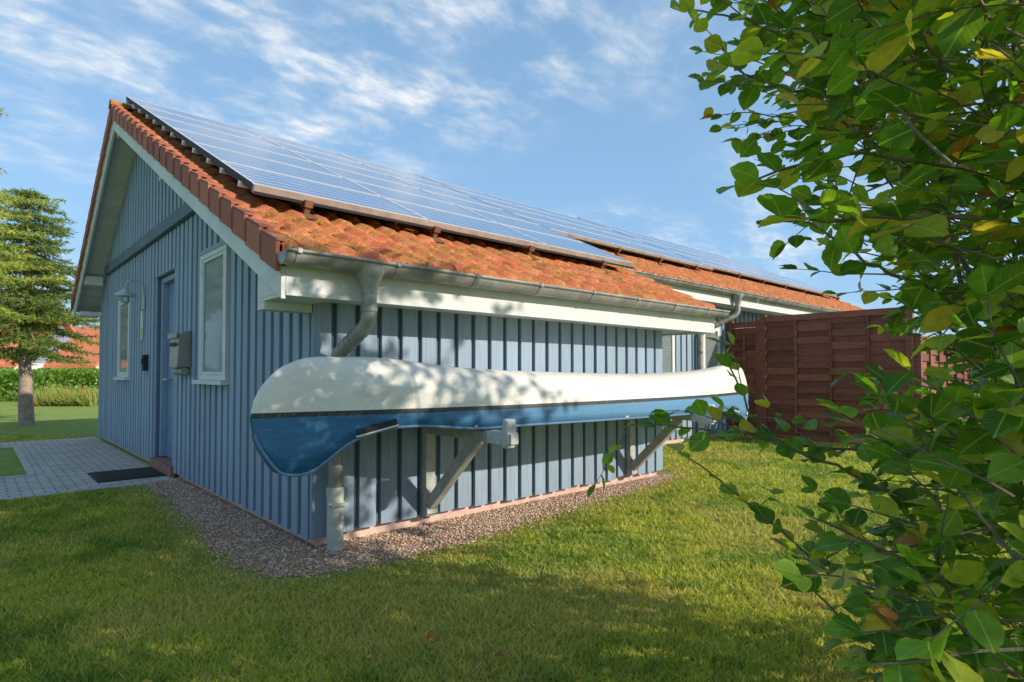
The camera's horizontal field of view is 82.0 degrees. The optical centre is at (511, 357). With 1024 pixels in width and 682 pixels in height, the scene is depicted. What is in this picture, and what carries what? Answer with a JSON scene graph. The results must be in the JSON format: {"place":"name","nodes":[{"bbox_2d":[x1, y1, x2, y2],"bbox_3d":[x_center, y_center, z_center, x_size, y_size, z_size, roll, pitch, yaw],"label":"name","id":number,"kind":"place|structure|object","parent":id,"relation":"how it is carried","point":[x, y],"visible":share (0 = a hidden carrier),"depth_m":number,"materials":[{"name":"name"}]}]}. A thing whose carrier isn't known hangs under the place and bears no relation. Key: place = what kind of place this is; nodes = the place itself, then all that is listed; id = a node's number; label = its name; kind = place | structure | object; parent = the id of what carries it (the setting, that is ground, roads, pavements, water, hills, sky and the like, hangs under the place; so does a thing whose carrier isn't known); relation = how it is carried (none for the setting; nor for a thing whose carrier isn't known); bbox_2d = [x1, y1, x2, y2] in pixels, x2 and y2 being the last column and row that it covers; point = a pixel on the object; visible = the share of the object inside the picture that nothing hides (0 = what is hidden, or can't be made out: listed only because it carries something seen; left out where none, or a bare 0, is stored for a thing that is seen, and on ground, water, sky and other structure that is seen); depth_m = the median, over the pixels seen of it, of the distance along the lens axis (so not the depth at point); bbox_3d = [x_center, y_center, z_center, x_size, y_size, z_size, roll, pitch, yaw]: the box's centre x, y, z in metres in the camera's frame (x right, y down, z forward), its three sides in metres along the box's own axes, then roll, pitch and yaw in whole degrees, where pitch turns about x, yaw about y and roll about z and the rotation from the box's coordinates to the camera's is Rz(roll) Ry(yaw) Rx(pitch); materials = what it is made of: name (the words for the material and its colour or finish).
{"place":"outdoors","nodes":[
{"label":"outdoors","id":0,"kind":"place"},
{"bbox_2d":[33,382,98,405],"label":"ornamental grass","id":1,"kind":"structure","parent":0,"point":[52,396],"depth_m":22.53,"materials":[{"name":"green plant"}]},
{"bbox_2d":[0,437,173,497],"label":"paved path","id":2,"kind":"structure","parent":0,"point":[63,465],"depth_m":8.16,"materials":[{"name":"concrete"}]},
{"bbox_2d":[0,446,125,500],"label":"path edging","id":3,"kind":"object","parent":2,"relation":"on","point":[28,468],"visible":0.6,"depth_m":7.34,"materials":[{"name":"concrete"}]},
{"bbox_2d":[87,467,165,482],"bbox_3d":[-4.859,1.462,7.416,0.700,0.020,0.850,1,-2,-42],"label":"door mat","id":4,"kind":"object","parent":2,"relation":"on","point":[120,474],"depth_m":7.34,"materials":[{"name":"rubber"}]},
{"bbox_2d":[104,203,195,274],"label":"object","id":5,"kind":"structure","parent":0,"point":[175,219],"depth_m":8.05,"materials":[{"name":"wood"}]},
{"bbox_2d":[212,184,715,308],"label":"tiled roof","id":6,"kind":"structure","parent":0,"point":[462,253],"depth_m":5.39,"materials":[{"name":"orange tile"}]},
{"bbox_2d":[241,199,837,309],"bbox_3d":[3.148,-1.242,9.966,14.993,1.479,3.088,1,-2,-42],"label":"roof moss","id":7,"kind":"object","parent":6,"relation":"on","point":[319,223],"visible":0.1,"depth_m":4.78,"materials":[{"name":"green plant"}]},
{"bbox_2d":[116,106,864,310],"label":"roof tiles","id":8,"kind":"object","parent":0,"point":[644,263],"visible":0.27,"depth_m":10.89,"materials":[{"name":"orange tile"}]},
{"bbox_2d":[0,382,1023,681],"bbox_3d":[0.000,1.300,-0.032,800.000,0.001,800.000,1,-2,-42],"label":"lawn ground","id":9,"kind":"structure","parent":0,"point":[64,420],"depth_m":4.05,"materials":[{"name":"green plant"}]},
{"bbox_2d":[1,363,47,387],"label":"walls","id":10,"kind":"structure","parent":9,"relation":"on","point":[37,365],"depth_m":38.56,"materials":[{"name":"white paint"}]},
{"bbox_2d":[0,321,75,366],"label":"roof","id":11,"kind":"structure","parent":10,"relation":"on","point":[2,362],"depth_m":37.68,"materials":[{"name":"orange tile"}]},
{"bbox_2d":[31,326,70,362],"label":"gables","id":12,"kind":"object","parent":10,"relation":"on","point":[64,340],"depth_m":40.64,"materials":[{"name":"white paint"}]},
{"bbox_2d":[0,103,72,324],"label":"larch tree","id":13,"kind":"object","parent":9,"relation":"on","point":[18,264],"visible":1,"depth_m":12.17,"materials":[{"name":"green plant"}]},
{"bbox_2d":[0,367,98,400],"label":"garden hedge","id":14,"kind":"object","parent":9,"relation":"on","point":[8,381],"visible":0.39,"depth_m":26.16,"materials":[{"name":"green plant"}]},
{"bbox_2d":[0,187,99,424],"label":"spruce tree","id":15,"kind":"object","parent":9,"relation":"on","point":[40,302],"visible":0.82,"depth_m":14.47,"materials":[{"name":"green plant"}]},
{"bbox_2d":[53,365,98,387],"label":"walls","id":16,"kind":"structure","parent":9,"relation":"on","point":[88,368],"depth_m":39.69,"materials":[{"name":"white paint"}]},
{"bbox_2d":[43,327,99,367],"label":"roof","id":17,"kind":"structure","parent":16,"relation":"on","point":[93,347],"depth_m":40.55,"materials":[{"name":"orange tile"}]},
{"bbox_2d":[146,471,671,577],"bbox_3d":[-0.995,1.466,6.939,5.434,0.001,4.590,1,-2,-42],"label":"gravel strip","id":18,"kind":"object","parent":9,"relation":"on","point":[313,570],"visible":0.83,"depth_m":4.65,"materials":[{"name":"gravel"}]},
{"bbox_2d":[126,472,691,586],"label":"gravel stones","id":19,"kind":"object","parent":18,"relation":"on","point":[203,515],"visible":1,"depth_m":4.79,"materials":[{"name":"grey gravel"}]},
{"bbox_2d":[103,433,718,545],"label":"plinth","id":20,"kind":"structure","parent":9,"relation":"on","point":[163,464],"depth_m":5.62,"materials":[{"name":"concrete"}]},
{"bbox_2d":[108,266,302,528],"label":"gable wall","id":21,"kind":"structure","parent":20,"relation":"on","point":[158,360],"depth_m":8.10,"materials":[{"name":"blue wood"}]},
{"bbox_2d":[113,297,129,379],"bbox_3d":[-6.428,-0.335,9.718,0.097,1.395,1.060,1,-2,-42],"label":"gable window","id":22,"kind":"structure","parent":21,"relation":"in","point":[123,341],"depth_m":9.76,"materials":[{"name":"glass"}]},
{"bbox_2d":[114,280,144,309],"bbox_3d":[-5.501,-0.924,8.480,0.391,0.422,0.279,1,-2,-42],"label":"wall lamp","id":23,"kind":"object","parent":21,"relation":"attached to","point":[125,294],"visible":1,"depth_m":8.42,"materials":[{"name":"grey metal"}]},
{"bbox_2d":[140,311,143,339],"bbox_3d":[-5.444,-0.479,8.657,0.022,0.420,0.140,1,-2,-42],"label":"wall thermometer","id":24,"kind":"object","parent":21,"relation":"attached to","point":[141,324],"depth_m":8.61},
{"bbox_2d":[141,355,147,370],"bbox_3d":[-5.209,0.069,8.343,0.081,0.230,0.100,1,-2,-42],"label":"door intercom","id":25,"kind":"object","parent":21,"relation":"attached to","point":[144,360],"depth_m":8.31,"materials":[{"name":"plastic"}]},
{"bbox_2d":[153,268,175,465],"bbox_3d":[-4.502,0.100,7.776,0.169,2.500,1.090,1,-2,-42],"label":"front door","id":26,"kind":"structure","parent":21,"relation":"attached to","point":[167,375],"depth_m":8.07,"materials":[{"name":"blue paint"}]},
{"bbox_2d":[168,331,190,374],"bbox_3d":[-3.859,-0.056,6.823,0.155,0.514,0.390,1,-2,-42],"label":"mailbox","id":27,"kind":"object","parent":21,"relation":"attached to","point":[180,349],"visible":1,"depth_m":6.71,"materials":[{"name":"metal"}]},
{"bbox_2d":[98,152,310,539],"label":"gable boards","id":28,"kind":"object","parent":21,"relation":"attached to","point":[216,451],"visible":0.54,"depth_m":6.65,"materials":[{"name":"blue wood"}]},
{"bbox_2d":[192,240,230,384],"bbox_3d":[-3.128,-0.448,6.118,0.097,1.445,1.010,1,-2,-42],"label":"gable window","id":29,"kind":"structure","parent":21,"relation":"in","point":[214,317],"depth_m":6.09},
{"bbox_2d":[142,502,821,681],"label":"fallen leaves","id":30,"kind":"object","parent":9,"relation":"on","point":[235,663],"visible":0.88,"depth_m":2.63,"materials":[{"name":"plant"}]},
{"bbox_2d":[331,303,730,526],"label":"side wall","id":31,"kind":"structure","parent":9,"relation":"on","point":[333,336],"depth_m":5.10,"materials":[{"name":"blue wood"}]},
{"bbox_2d":[326,266,383,551],"bbox_3d":[-1.196,0.416,4.227,0.679,2.075,0.207,-1,-2,33],"label":"downpipe","id":32,"kind":"object","parent":31,"relation":"attached to","point":[369,278],"visible":0.72,"depth_m":4.25,"materials":[{"name":"metal"}]},
{"bbox_2d":[77,134,822,335],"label":"eave trim","id":33,"kind":"structure","parent":31,"relation":"attached to","point":[306,288],"depth_m":5.07,"materials":[{"name":"white paint"}]},
{"bbox_2d":[422,419,517,515],"bbox_3d":[-0.352,0.862,4.583,0.110,0.900,1.102,1,-2,-42],"label":"canoe rack","id":34,"kind":"object","parent":31,"relation":"attached to","point":[433,495],"visible":0.95,"depth_m":4.69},
{"bbox_2d":[250,357,748,476],"bbox_3d":[0.794,0.417,5.765,6.472,0.767,0.889,1,-2,-42],"label":"canoe","id":35,"kind":"object","parent":34,"relation":"on","point":[309,415],"visible":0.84,"depth_m":4.15,"materials":[{"name":"blue paint"}]},
{"bbox_2d":[99,244,840,311],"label":"roof deck","id":36,"kind":"structure","parent":31,"relation":"on","point":[407,263],"depth_m":9.69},
{"bbox_2d":[77,132,134,311],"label":"rake soffit","id":37,"kind":"structure","parent":36,"relation":"attached to","point":[122,155],"depth_m":10.03,"materials":[{"name":"white wood"}]},
{"bbox_2d":[108,99,137,111],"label":"ridge caps","id":38,"kind":"object","parent":36,"relation":"on","point":[128,107],"visible":0.02,"depth_m":8.61,"materials":[{"name":"ceramic"}]},
{"bbox_2d":[73,120,285,317],"bbox_3d":[-5.082,-1.951,7.770,0.042,3.327,10.650,1,-2,-42],"label":"barge board","id":39,"kind":"object","parent":36,"relation":"attached to","point":[272,278],"visible":0.53,"depth_m":5.52,"materials":[{"name":"white paint"}]},
{"bbox_2d":[71,104,297,310],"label":"verge tiles","id":40,"kind":"object","parent":36,"relation":"attached to","point":[255,236],"visible":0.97,"depth_m":5.17,"materials":[{"name":"ceramic"}]},
{"bbox_2d":[126,96,840,302],"bbox_3d":[2.941,-2.366,12.876,18.510,2.830,5.559,1,-2,-42],"label":"solar panel array","id":41,"kind":"object","parent":36,"relation":"on","point":[307,178],"visible":0.98,"depth_m":7.60,"materials":[{"name":"glass"}]},
{"bbox_2d":[277,247,729,318],"bbox_3d":[0.629,-0.594,5.606,5.626,0.101,0.187,1,-2,-42],"label":"gutter","id":42,"kind":"object","parent":36,"relation":"attached to","point":[298,256],"visible":1,"depth_m":4.67,"materials":[{"name":"metal"}]},
{"bbox_2d":[625,268,766,300],"bbox_3d":[3.325,-1.240,10.297,4.736,0.090,0.166,1,-2,-42],"label":"gutter","id":43,"kind":"object","parent":36,"relation":"attached to","point":[675,281],"visible":0.72,"depth_m":10.11,"materials":[{"name":"metal"}]},
{"bbox_2d":[763,296,839,311],"bbox_3d":[8.496,-1.124,15.035,9.206,0.090,0.166,1,-2,-42],"label":"gutter","id":44,"kind":"object","parent":36,"relation":"attached to","point":[790,303],"visible":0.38,"depth_m":12.95,"materials":[{"name":"metal"}]},
{"bbox_2d":[310,302,769,538],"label":"side boards","id":45,"kind":"object","parent":31,"relation":"attached to","point":[586,348],"visible":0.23,"depth_m":5.54,"materials":[{"name":"blue wood"}]},
{"bbox_2d":[662,335,674,372],"bbox_3d":[2.758,-0.117,10.540,0.720,1.050,0.087,1,-2,-42],"label":"side window","id":46,"kind":"structure","parent":45,"relation":"attached to","point":[668,353],"depth_m":10.63,"materials":[{"name":"white paint"}]},
{"bbox_2d":[703,328,719,368],"bbox_3d":[3.956,0.009,11.635,0.770,1.250,0.087,1,-2,-42],"label":"side window","id":47,"kind":"structure","parent":45,"relation":"attached to","point":[711,348],"depth_m":11.66,"materials":[{"name":"white paint"}]},
{"bbox_2d":[626,404,716,475],"bbox_3d":[1.735,0.909,6.494,0.110,0.900,1.102,1,-2,-42],"label":"canoe rack","id":48,"kind":"object","parent":31,"relation":"attached to","point":[633,464],"visible":0.78,"depth_m":6.66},
{"bbox_2d":[697,294,742,431],"bbox_3d":[3.909,0.208,11.176,0.966,2.830,0.243,0,-1,5],"label":"downpipe rear","id":49,"kind":"object","parent":31,"relation":"attached to","point":[737,298],"visible":0.62,"depth_m":11.15,"materials":[{"name":"metal"}]},
{"bbox_2d":[587,0,1023,681],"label":"hornbeam hedge","id":50,"kind":"object","parent":9,"relation":"on","point":[893,70],"visible":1,"depth_m":1.43,"materials":[{"name":"green plant"}]},
{"bbox_2d":[727,307,971,445],"bbox_3d":[6.988,0.441,12.127,4.000,2.510,3.310,1,-2,-42],"label":"wooden fence","id":51,"kind":"object","parent":9,"relation":"on","point":[787,363],"visible":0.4,"depth_m":10.79,"materials":[{"name":"brown wood"}]},
{"bbox_2d":[927,347,1022,383],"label":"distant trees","id":52,"kind":"object","parent":9,"relation":"on","point":[961,362],"depth_m":62.85,"materials":[{"name":"green plant"}]},
{"bbox_2d":[0,0,1023,336],"label":"sky","id":53,"kind":"structure","parent":0,"point":[591,110],"materials":[{"name":"blue"}]}
]}

